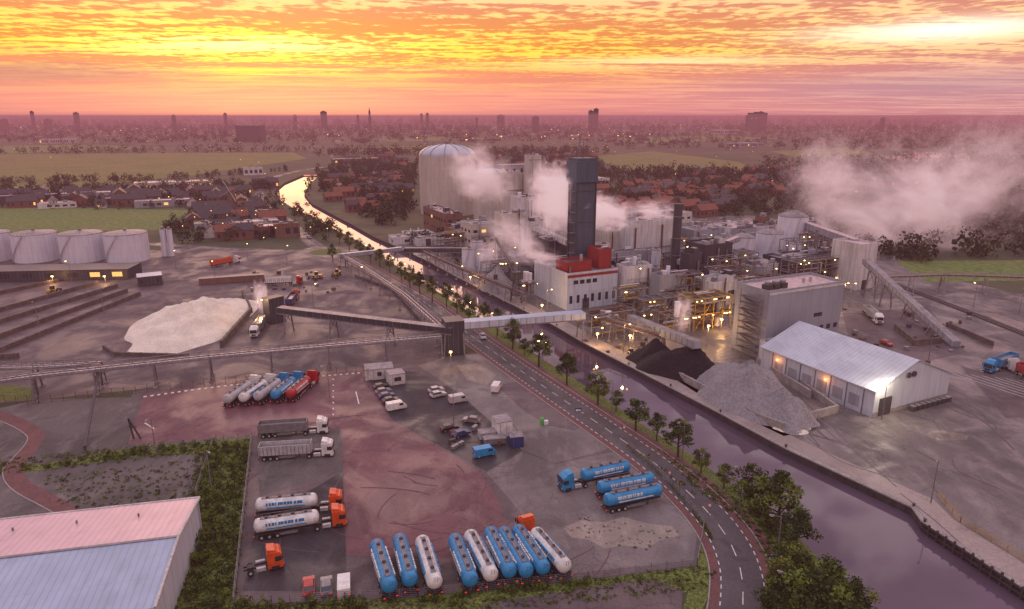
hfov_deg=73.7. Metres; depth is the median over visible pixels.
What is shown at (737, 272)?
pipe trestle
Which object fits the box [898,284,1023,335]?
railway track
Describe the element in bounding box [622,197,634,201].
brick house
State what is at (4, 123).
apartment tower
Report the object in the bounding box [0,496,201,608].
foreground shed
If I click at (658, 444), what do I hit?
cycle path
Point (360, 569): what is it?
truck parking
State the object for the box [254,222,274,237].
industrial unit
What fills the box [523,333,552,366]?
canal tree
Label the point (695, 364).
coal heap
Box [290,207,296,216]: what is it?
canal tree
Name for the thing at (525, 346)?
canal tree
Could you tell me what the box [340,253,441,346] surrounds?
conveyor trestle
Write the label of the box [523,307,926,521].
mooring bollards
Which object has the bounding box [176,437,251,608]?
grass verge
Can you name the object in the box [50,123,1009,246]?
distant street lamps
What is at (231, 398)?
tanker truck
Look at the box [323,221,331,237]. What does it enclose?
canal tree
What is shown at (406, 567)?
tanker trailer
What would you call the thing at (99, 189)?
brick house
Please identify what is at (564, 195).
brick house
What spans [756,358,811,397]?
bunker wall
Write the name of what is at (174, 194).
brick house
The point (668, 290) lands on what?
pipe silver part
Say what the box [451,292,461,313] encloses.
canal tree
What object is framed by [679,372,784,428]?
bunker wall
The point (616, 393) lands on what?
canal tree
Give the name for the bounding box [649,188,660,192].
brick house
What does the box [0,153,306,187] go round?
grass field
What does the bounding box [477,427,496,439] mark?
equipment crate
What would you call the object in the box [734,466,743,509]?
street lamp
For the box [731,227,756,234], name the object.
walls grey part
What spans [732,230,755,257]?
storage silo
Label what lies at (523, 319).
conveyor bridge
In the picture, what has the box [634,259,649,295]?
steel part
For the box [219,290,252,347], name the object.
retaining wall
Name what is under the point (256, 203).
brick house
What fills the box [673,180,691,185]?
brick house
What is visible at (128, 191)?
brick house
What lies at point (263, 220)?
industrial unit
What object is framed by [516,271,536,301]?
pipe rack structure
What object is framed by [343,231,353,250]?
canal tree
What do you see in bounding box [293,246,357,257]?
roundabout
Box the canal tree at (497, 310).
[493,308,504,335]
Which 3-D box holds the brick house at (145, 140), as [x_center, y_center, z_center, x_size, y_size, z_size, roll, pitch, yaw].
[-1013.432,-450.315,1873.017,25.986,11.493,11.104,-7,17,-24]
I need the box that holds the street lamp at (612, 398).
[606,379,612,414]
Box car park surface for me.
[363,369,521,470]
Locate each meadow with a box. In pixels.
[0,145,166,153]
[340,145,492,151]
[369,136,490,140]
[598,151,745,173]
[618,136,776,142]
[772,147,873,158]
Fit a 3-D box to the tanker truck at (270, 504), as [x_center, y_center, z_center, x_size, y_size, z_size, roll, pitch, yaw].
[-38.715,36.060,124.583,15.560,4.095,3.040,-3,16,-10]
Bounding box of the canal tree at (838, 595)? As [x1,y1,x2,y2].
[804,582,866,608]
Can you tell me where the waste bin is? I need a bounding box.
[540,417,547,424]
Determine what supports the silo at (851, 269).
on the factory pavement
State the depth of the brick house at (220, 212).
465.67 m
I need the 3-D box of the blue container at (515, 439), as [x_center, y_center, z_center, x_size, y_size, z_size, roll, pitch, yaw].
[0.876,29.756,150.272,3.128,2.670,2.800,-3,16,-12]
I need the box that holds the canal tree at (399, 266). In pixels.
[396,261,405,280]
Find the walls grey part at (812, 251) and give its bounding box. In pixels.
[808,249,817,253]
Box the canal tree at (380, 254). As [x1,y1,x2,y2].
[374,248,384,267]
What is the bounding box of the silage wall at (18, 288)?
[0,279,58,293]
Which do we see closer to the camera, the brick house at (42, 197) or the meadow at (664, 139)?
the brick house at (42, 197)
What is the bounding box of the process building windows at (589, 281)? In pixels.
[568,270,617,303]
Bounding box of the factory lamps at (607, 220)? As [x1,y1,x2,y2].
[460,220,809,283]
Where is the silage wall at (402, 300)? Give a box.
[355,275,423,321]
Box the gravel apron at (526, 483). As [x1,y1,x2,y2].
[487,452,696,573]
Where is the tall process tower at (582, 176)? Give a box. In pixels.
[566,142,598,257]
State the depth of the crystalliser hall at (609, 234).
329.30 m
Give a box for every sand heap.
[124,296,260,352]
[927,430,968,440]
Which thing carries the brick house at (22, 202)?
on the ground at (708, 149)
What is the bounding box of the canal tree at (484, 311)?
[476,302,491,317]
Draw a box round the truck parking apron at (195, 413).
[128,368,511,564]
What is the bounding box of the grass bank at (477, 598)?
[233,567,695,608]
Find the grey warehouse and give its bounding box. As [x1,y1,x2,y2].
[731,272,844,357]
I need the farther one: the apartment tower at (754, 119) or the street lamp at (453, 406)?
the apartment tower at (754, 119)
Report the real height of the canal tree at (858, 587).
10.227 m
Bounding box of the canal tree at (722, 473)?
[715,462,737,488]
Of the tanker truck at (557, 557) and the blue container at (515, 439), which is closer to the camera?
the tanker truck at (557, 557)
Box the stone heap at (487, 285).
[477,264,514,293]
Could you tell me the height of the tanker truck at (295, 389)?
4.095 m
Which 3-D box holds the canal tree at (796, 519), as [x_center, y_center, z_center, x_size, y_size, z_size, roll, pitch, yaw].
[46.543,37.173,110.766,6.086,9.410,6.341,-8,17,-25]
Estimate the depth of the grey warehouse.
206.31 m
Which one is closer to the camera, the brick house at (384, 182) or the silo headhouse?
the silo headhouse
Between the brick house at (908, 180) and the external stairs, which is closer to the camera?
the external stairs
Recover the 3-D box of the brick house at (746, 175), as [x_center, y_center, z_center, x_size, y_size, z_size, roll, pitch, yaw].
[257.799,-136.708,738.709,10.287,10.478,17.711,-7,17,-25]
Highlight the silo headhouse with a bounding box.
[500,171,523,210]
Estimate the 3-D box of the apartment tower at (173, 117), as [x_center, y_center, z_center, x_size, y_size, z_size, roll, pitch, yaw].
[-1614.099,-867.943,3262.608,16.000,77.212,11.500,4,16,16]
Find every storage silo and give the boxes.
[461,245,475,273]
[470,238,483,265]
[477,246,492,274]
[652,264,659,271]
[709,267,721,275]
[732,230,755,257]
[754,226,783,256]
[754,262,767,278]
[777,207,808,251]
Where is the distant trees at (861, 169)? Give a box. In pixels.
[0,115,1023,193]
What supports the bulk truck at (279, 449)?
on the gravel bay at (274, 475)
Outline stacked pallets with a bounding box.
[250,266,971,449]
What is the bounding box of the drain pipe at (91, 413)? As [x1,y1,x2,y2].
[83,369,103,450]
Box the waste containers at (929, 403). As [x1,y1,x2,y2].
[908,395,951,411]
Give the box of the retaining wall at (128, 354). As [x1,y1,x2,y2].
[102,345,189,357]
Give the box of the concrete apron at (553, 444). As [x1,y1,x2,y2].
[418,354,607,462]
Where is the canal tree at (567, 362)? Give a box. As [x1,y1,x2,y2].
[555,351,578,384]
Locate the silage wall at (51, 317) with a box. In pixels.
[0,288,127,337]
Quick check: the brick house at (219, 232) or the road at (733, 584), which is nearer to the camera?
the road at (733, 584)
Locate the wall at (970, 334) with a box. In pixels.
[946,322,993,345]
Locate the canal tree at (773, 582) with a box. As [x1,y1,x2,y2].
[751,573,793,608]
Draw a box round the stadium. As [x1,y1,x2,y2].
[235,118,265,141]
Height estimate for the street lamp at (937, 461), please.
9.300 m
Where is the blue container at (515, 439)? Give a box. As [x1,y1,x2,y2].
[508,431,523,447]
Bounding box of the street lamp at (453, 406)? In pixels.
[453,389,460,423]
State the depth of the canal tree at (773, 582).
95.27 m
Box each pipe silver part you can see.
[416,230,435,245]
[466,218,488,239]
[539,230,566,257]
[611,246,636,258]
[621,261,649,279]
[659,270,684,292]
[705,239,729,267]
[722,220,775,229]
[780,250,819,273]
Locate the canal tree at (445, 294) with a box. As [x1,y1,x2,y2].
[438,281,453,306]
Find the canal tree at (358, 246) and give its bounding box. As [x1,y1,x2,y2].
[354,238,364,250]
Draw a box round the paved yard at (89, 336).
[0,247,445,402]
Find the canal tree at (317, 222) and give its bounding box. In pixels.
[314,217,322,231]
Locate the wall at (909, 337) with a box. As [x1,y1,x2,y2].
[894,324,941,345]
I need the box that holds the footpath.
[0,411,77,511]
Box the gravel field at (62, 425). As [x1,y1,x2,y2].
[0,397,211,517]
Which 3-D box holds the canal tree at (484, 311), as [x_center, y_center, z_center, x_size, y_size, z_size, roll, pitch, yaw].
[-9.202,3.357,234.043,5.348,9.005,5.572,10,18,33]
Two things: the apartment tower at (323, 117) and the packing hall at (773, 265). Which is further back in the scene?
the apartment tower at (323, 117)
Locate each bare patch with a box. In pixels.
[457,363,495,384]
[563,517,678,547]
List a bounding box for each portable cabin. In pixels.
[364,361,393,380]
[385,368,404,385]
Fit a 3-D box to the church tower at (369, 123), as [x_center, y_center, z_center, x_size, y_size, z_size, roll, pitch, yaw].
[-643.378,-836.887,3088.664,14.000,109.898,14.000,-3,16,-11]
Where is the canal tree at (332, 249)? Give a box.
[327,244,336,260]
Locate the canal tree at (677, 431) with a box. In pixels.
[660,418,694,457]
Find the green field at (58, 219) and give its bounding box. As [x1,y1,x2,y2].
[0,208,191,231]
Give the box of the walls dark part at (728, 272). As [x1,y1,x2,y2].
[722,269,732,274]
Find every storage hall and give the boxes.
[760,321,952,417]
[804,242,831,254]
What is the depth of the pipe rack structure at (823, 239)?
351.74 m
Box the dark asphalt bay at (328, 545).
[243,471,346,590]
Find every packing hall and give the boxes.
[681,219,724,239]
[694,274,737,305]
[730,254,783,278]
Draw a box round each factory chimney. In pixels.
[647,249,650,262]
[670,203,683,269]
[813,230,817,248]
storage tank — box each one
[0,227,12,261]
[8,227,59,263]
[56,227,105,263]
[102,227,150,262]
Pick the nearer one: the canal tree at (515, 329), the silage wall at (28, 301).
the canal tree at (515, 329)
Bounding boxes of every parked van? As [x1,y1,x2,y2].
[337,572,350,599]
[385,399,406,411]
[448,392,468,403]
[472,444,496,458]
[491,381,501,392]
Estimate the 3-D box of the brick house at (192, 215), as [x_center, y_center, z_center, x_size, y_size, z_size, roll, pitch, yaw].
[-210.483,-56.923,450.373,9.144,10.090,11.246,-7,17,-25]
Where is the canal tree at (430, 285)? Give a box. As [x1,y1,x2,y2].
[425,276,438,301]
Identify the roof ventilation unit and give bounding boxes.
[762,276,811,290]
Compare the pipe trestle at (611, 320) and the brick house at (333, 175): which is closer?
the pipe trestle at (611, 320)
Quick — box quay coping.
[395,245,1023,586]
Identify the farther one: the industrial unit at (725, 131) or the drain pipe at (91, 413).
the industrial unit at (725, 131)
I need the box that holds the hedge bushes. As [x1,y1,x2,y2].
[0,438,840,608]
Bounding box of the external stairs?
[735,288,762,352]
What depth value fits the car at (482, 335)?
222.05 m
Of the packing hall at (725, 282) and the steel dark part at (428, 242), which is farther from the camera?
the steel dark part at (428, 242)
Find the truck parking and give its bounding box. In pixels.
[128,353,699,604]
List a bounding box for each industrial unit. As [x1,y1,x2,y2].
[0,192,60,203]
[37,200,76,208]
[39,138,76,143]
[60,190,110,200]
[105,197,111,204]
[134,180,173,189]
[134,197,188,207]
[174,179,212,186]
[194,219,234,231]
[235,217,277,223]
[243,166,262,175]
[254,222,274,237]
[273,220,300,237]
[331,157,379,163]
[388,233,414,244]
[496,163,541,175]
[598,176,609,183]
[710,129,739,133]
[725,142,763,146]
[893,160,913,178]
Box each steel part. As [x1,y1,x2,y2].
[413,231,430,238]
[471,216,494,240]
[501,210,518,243]
[515,253,533,279]
[545,237,554,257]
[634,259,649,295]
[665,282,681,306]
[714,238,731,266]
[722,220,773,226]
[737,224,754,235]
[773,247,818,269]
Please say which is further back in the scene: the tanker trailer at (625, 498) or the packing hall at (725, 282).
the packing hall at (725, 282)
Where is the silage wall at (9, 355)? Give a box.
[0,353,19,358]
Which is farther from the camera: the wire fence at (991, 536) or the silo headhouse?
the silo headhouse
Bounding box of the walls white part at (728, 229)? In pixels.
[709,220,776,239]
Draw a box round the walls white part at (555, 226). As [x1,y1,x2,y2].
[521,213,566,250]
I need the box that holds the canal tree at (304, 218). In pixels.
[302,212,309,225]
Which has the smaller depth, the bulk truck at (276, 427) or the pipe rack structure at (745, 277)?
the bulk truck at (276, 427)
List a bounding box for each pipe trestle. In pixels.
[0,331,443,402]
[0,357,108,391]
[420,249,527,307]
[586,315,663,347]
[679,265,785,278]
[876,272,1023,295]
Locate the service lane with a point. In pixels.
(648, 600)
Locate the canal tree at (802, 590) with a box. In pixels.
[770,565,844,608]
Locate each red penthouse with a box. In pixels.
[556,254,591,272]
[588,245,611,268]
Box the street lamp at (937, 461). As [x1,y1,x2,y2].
[930,459,938,502]
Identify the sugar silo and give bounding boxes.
[419,141,475,215]
[473,165,506,221]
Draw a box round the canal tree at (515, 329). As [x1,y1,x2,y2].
[501,317,521,348]
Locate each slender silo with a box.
[159,227,167,255]
[166,227,174,256]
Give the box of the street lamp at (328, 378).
[320,365,329,397]
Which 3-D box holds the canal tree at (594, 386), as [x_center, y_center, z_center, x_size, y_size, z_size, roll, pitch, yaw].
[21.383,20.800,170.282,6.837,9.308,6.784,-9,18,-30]
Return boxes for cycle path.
[354,257,779,594]
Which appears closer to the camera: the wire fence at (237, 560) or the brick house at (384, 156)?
the wire fence at (237, 560)
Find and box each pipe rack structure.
[433,230,464,255]
[480,258,514,278]
[497,234,520,259]
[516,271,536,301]
[556,207,567,217]
[584,305,635,339]
[612,283,648,316]
[633,292,677,322]
[657,245,665,269]
[658,301,693,335]
[669,236,690,265]
[670,269,703,305]
[676,289,732,331]
[694,218,711,223]
[706,253,754,279]
[729,248,758,275]
[734,274,764,280]
[778,237,811,251]
[780,255,826,275]
[799,231,814,247]
[808,228,836,246]
[811,253,838,277]
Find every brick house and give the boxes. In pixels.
[0,187,17,194]
[5,195,38,207]
[13,193,45,201]
[15,186,32,193]
[32,188,48,193]
[36,184,49,192]
[46,194,57,201]
[64,186,91,191]
[67,190,76,199]
[73,192,88,206]
[76,191,92,201]
[95,186,107,190]
[95,198,107,207]
[104,185,114,188]
[111,192,146,206]
[112,186,126,193]
[124,188,150,193]
[127,182,139,188]
[132,190,161,198]
[133,188,163,194]
[137,138,147,142]
[168,188,179,196]
[171,189,183,197]
[177,191,188,197]
[178,179,188,190]
[185,210,200,226]
[186,196,195,206]
[187,184,197,196]
[191,199,226,209]
[192,183,220,193]
[193,202,231,212]
[196,206,232,218]
[199,211,213,219]
[202,189,226,200]
[202,221,214,238]
[206,192,220,200]
[210,188,236,195]
[211,216,227,224]
[213,221,231,240]
[216,184,246,194]
[225,211,240,217]
[225,219,243,240]
[228,214,242,220]
[230,207,248,218]
[232,220,253,240]
[234,184,251,193]
[235,204,255,212]
[236,192,243,203]
[237,199,252,206]
[243,199,261,209]
[248,195,260,200]
[248,210,258,218]
[252,176,278,187]
[257,209,274,218]
[261,199,265,208]
[270,207,286,220]
[322,177,338,186]
[323,190,342,201]
[326,171,350,180]
[331,185,354,197]
[344,155,359,157]
[344,195,366,205]
[344,198,360,212]
[351,181,372,193]
[358,198,380,212]
[365,192,379,199]
[373,180,399,185]
[376,153,390,159]
[376,183,403,191]
[379,181,402,185]
[389,173,404,178]
[389,182,414,192]
[392,157,408,161]
[393,161,406,167]
[397,182,410,193]
[541,193,560,208]
[542,178,554,187]
[543,184,565,194]
[547,185,562,194]
[551,181,562,185]
[554,178,564,183]
[555,194,566,206]
[557,161,566,167]
[559,193,567,204]
[570,153,583,156]
[596,193,602,206]
[597,182,610,193]
[597,190,604,199]
[603,204,626,219]
[610,193,621,202]
[612,194,626,206]
[615,141,623,145]
[616,199,643,207]
[616,205,652,219]
[620,180,634,188]
[620,185,634,196]
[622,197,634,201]
[627,186,653,198]
[633,177,643,186]
[637,195,650,201]
[638,179,655,184]
[642,198,657,207]
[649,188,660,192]
[655,193,678,208]
[657,179,675,185]
[661,183,672,189]
[662,188,673,196]
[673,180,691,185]
[673,183,695,196]
[677,197,700,211]
[679,176,700,181]
[683,188,694,196]
[686,190,699,197]
[691,201,718,217]
[695,185,717,189]
[696,199,708,203]
[702,187,730,198]
[705,168,716,174]
[706,174,722,183]
[706,192,737,200]
[709,196,738,211]
[722,183,743,196]
[732,181,744,186]
[741,173,752,177]
[743,165,757,173]
[743,182,762,194]
[747,177,758,183]
[750,173,772,180]
[752,181,770,193]
[770,184,785,195]
[777,170,790,179]
[783,174,794,180]
[792,177,812,186]
[804,167,821,176]
[815,185,830,195]
[828,178,843,190]
[840,176,855,186]
[841,173,853,177]
[874,177,893,186]
[876,144,885,147]
[889,143,898,147]
[893,175,917,186]
[919,144,927,147]
[951,145,963,150]
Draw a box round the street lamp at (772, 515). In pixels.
[769,514,781,554]
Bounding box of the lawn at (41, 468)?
[0,441,212,473]
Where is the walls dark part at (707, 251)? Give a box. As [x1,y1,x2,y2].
[685,238,732,275]
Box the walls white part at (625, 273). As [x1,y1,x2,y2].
[616,261,651,304]
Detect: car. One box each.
[303,575,314,596]
[320,575,332,595]
[372,382,389,389]
[374,387,391,394]
[377,391,395,398]
[381,396,398,403]
[427,385,444,392]
[429,390,446,397]
[439,423,458,431]
[451,428,470,438]
[462,415,480,423]
[480,332,485,338]
[879,339,893,345]
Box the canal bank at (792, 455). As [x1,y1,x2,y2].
[274,175,1023,599]
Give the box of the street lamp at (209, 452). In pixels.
[206,450,212,491]
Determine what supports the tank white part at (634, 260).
on the roof flat grey part at (630, 265)
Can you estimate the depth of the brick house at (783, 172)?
776.98 m
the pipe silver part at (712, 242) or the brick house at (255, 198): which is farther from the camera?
the brick house at (255, 198)
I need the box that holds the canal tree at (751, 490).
[728,462,772,514]
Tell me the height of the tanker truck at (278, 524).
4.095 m
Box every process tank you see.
[631,209,636,216]
[650,246,660,266]
[679,245,684,266]
[789,240,801,250]
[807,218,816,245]
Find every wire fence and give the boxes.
[0,365,363,403]
[132,431,251,606]
[195,432,215,494]
[233,440,704,604]
[937,491,1023,559]
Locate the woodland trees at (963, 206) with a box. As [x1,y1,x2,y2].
[0,147,1023,262]
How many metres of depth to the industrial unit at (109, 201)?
556.61 m
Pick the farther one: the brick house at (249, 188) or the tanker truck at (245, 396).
the brick house at (249, 188)
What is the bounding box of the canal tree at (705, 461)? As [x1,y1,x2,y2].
[691,447,711,472]
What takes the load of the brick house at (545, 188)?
on the ground at (708, 149)
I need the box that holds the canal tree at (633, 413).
[624,398,650,430]
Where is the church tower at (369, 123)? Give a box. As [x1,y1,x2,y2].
[368,108,371,131]
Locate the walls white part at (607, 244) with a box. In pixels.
[595,242,609,247]
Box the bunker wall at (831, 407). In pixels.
[800,380,838,418]
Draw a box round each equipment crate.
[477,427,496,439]
[483,434,506,444]
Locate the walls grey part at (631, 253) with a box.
[611,248,636,265]
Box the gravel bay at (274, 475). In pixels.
[256,427,341,495]
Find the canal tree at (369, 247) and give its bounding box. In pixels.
[363,243,374,250]
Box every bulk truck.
[209,255,240,266]
[248,315,265,337]
[257,415,328,438]
[258,437,334,461]
[265,275,302,285]
[285,289,299,306]
[862,304,884,323]
[982,351,1019,372]
[1004,358,1023,377]
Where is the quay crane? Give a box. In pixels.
[493,237,521,302]
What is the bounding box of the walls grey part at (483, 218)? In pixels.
[474,216,485,223]
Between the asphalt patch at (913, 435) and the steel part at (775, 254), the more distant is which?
the steel part at (775, 254)
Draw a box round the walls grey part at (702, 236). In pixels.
[691,234,707,239]
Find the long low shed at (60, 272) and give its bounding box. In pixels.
[0,262,141,281]
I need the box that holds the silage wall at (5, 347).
[0,291,140,352]
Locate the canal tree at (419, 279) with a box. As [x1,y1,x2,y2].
[412,271,428,293]
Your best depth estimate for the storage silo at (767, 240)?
322.48 m
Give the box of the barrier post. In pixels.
[127,418,140,438]
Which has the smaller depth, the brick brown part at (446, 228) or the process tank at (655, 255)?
the process tank at (655, 255)
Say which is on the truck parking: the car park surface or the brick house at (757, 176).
the car park surface
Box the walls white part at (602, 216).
[596,209,613,226]
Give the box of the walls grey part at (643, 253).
[637,250,647,260]
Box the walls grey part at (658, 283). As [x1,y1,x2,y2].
[649,269,685,305]
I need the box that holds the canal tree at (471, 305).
[457,292,476,317]
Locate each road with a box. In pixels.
[149,242,334,255]
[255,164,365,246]
[333,257,769,608]
[608,151,704,167]
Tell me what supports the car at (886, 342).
on the asphalt patch at (868, 329)
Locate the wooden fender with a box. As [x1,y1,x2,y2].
[919,521,1023,599]
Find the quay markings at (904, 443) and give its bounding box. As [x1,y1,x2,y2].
[688,374,1023,542]
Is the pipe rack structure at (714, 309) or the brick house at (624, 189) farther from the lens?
the brick house at (624, 189)
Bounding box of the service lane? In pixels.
[483,578,681,608]
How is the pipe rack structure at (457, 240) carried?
on the factory pavement
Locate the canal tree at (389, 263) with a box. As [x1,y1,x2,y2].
[384,254,394,272]
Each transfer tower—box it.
[261,294,285,324]
[441,315,464,355]
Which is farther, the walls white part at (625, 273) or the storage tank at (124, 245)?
the storage tank at (124, 245)
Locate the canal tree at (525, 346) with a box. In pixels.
[518,338,530,355]
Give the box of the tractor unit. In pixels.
[243,543,284,576]
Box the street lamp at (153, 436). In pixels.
[145,418,156,456]
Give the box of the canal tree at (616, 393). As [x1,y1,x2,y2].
[609,390,625,410]
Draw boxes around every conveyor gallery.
[276,305,452,356]
[339,247,402,267]
[404,247,461,260]
[520,220,566,245]
[627,314,700,348]
[677,236,739,264]
[804,222,858,261]
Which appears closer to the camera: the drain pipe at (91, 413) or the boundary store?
the drain pipe at (91, 413)
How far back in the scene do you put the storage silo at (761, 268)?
277.05 m
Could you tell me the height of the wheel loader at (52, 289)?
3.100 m
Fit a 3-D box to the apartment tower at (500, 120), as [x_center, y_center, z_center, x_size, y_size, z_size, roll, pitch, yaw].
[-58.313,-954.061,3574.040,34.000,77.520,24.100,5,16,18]
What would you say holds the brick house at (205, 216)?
on the ground at (708, 149)
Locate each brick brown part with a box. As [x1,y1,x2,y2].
[444,225,460,245]
[755,215,769,222]
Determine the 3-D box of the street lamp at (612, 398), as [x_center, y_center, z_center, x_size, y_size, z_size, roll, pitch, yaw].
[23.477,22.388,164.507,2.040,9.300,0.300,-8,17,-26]
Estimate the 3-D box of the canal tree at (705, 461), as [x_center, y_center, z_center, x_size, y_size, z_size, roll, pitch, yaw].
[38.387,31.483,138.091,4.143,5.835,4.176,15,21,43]
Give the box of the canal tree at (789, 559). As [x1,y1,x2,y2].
[764,541,816,582]
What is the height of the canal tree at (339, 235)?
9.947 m
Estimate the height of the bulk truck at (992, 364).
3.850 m
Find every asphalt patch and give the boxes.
[500,382,579,430]
[681,381,828,435]
[817,418,966,482]
[843,307,966,361]
[961,366,1023,417]
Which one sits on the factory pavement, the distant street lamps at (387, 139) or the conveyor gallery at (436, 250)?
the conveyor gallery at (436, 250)
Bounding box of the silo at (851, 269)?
[829,237,878,289]
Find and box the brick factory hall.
[423,203,461,231]
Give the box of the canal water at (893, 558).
[275,176,1023,608]
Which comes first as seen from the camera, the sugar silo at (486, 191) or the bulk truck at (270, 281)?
the bulk truck at (270, 281)
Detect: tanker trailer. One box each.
[369,538,398,600]
[392,533,418,593]
[415,534,443,596]
[448,533,478,593]
[464,528,499,588]
[484,526,517,585]
[498,526,533,585]
[512,523,551,582]
[595,469,654,498]
[601,480,662,513]
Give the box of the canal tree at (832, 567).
[801,551,849,603]
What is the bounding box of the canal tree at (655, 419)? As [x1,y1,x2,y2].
[647,412,667,440]
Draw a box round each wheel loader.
[46,285,61,293]
[306,271,322,278]
[331,269,340,277]
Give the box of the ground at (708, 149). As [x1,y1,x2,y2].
[0,119,1023,608]
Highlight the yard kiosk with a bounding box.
[136,271,162,286]
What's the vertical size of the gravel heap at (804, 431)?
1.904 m
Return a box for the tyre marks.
[222,414,610,608]
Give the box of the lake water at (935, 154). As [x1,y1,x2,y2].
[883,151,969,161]
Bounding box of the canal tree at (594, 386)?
[583,370,611,404]
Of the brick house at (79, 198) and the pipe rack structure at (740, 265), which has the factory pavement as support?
the pipe rack structure at (740, 265)
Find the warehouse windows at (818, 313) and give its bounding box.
[770,282,844,327]
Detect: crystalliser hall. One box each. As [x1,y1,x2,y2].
[595,223,618,248]
[619,213,673,264]
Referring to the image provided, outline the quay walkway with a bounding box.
[433,261,1023,583]
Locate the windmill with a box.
[219,180,238,206]
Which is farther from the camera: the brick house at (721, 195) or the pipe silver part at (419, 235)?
the brick house at (721, 195)
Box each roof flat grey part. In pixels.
[407,230,437,238]
[505,251,529,257]
[540,260,611,272]
[623,263,645,266]
[726,219,770,224]
[770,248,817,257]
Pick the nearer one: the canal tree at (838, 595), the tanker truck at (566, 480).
the canal tree at (838, 595)
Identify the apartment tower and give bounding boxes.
[0,118,9,130]
[29,111,36,130]
[43,118,52,130]
[73,112,81,131]
[171,115,176,130]
[223,113,228,130]
[293,115,297,129]
[320,111,327,130]
[356,115,359,130]
[420,113,422,128]
[426,113,428,129]
[497,115,504,129]
[532,116,538,131]
[588,110,593,129]
[593,108,598,130]
[746,112,767,130]
[879,117,885,131]
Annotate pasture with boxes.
[0,385,38,400]
[896,260,1023,281]
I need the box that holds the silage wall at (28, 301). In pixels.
[0,281,97,311]
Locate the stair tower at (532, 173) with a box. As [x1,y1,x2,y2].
[524,154,541,195]
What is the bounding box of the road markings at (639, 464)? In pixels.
[338,258,765,605]
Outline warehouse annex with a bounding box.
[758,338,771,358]
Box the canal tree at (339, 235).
[334,227,343,243]
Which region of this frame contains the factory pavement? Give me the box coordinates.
[396,215,1023,562]
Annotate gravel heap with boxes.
[697,359,790,425]
[763,388,819,434]
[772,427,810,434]
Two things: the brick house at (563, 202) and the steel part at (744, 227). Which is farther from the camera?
the brick house at (563, 202)
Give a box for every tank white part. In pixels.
[632,256,636,264]
[661,266,669,274]
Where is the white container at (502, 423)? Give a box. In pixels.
[491,413,512,436]
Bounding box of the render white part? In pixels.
[645,209,691,222]
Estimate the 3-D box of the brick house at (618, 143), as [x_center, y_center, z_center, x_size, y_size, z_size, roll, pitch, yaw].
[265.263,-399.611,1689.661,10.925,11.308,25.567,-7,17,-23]
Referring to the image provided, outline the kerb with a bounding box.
[329,257,769,608]
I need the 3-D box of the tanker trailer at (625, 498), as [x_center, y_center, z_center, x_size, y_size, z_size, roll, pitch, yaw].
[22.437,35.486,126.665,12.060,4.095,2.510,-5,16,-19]
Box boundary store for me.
[198,273,263,284]
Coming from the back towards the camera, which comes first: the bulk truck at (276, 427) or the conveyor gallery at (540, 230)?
the conveyor gallery at (540, 230)
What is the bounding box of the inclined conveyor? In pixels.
[862,259,960,346]
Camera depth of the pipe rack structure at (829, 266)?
291.85 m
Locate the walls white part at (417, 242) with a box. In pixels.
[402,229,443,246]
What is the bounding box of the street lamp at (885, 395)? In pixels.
[881,378,891,418]
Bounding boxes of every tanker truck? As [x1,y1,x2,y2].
[222,374,262,406]
[238,373,277,405]
[252,372,291,404]
[253,503,346,540]
[255,488,344,517]
[270,371,305,402]
[285,370,319,401]
[515,513,572,580]
[557,457,630,491]
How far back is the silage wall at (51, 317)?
247.26 m
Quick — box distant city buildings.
[9,118,1022,143]
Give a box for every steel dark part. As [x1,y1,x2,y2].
[426,239,430,245]
[582,298,588,308]
[667,298,672,305]
[861,280,865,289]
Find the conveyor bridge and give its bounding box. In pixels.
[463,310,585,354]
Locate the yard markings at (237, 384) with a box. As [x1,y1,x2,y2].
[144,372,359,428]
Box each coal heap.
[625,338,669,363]
[635,346,714,381]
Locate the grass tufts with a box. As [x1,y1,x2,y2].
[0,438,791,608]
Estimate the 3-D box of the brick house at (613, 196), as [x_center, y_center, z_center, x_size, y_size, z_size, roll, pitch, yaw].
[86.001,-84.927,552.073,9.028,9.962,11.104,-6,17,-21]
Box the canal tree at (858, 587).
[832,575,880,608]
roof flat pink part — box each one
[714,221,755,227]
[842,239,868,243]
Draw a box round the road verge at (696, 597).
[683,544,708,608]
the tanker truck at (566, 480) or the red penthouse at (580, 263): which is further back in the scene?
the red penthouse at (580, 263)
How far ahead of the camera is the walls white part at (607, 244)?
278.45 m
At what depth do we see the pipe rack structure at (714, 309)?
233.64 m
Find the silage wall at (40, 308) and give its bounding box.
[0,284,117,322]
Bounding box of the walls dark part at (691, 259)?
[679,247,701,290]
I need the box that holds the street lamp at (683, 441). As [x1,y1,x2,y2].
[677,422,684,461]
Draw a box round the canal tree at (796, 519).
[775,504,823,545]
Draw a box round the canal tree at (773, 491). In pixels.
[750,469,809,534]
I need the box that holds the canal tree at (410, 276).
[402,264,415,287]
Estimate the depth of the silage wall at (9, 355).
204.22 m

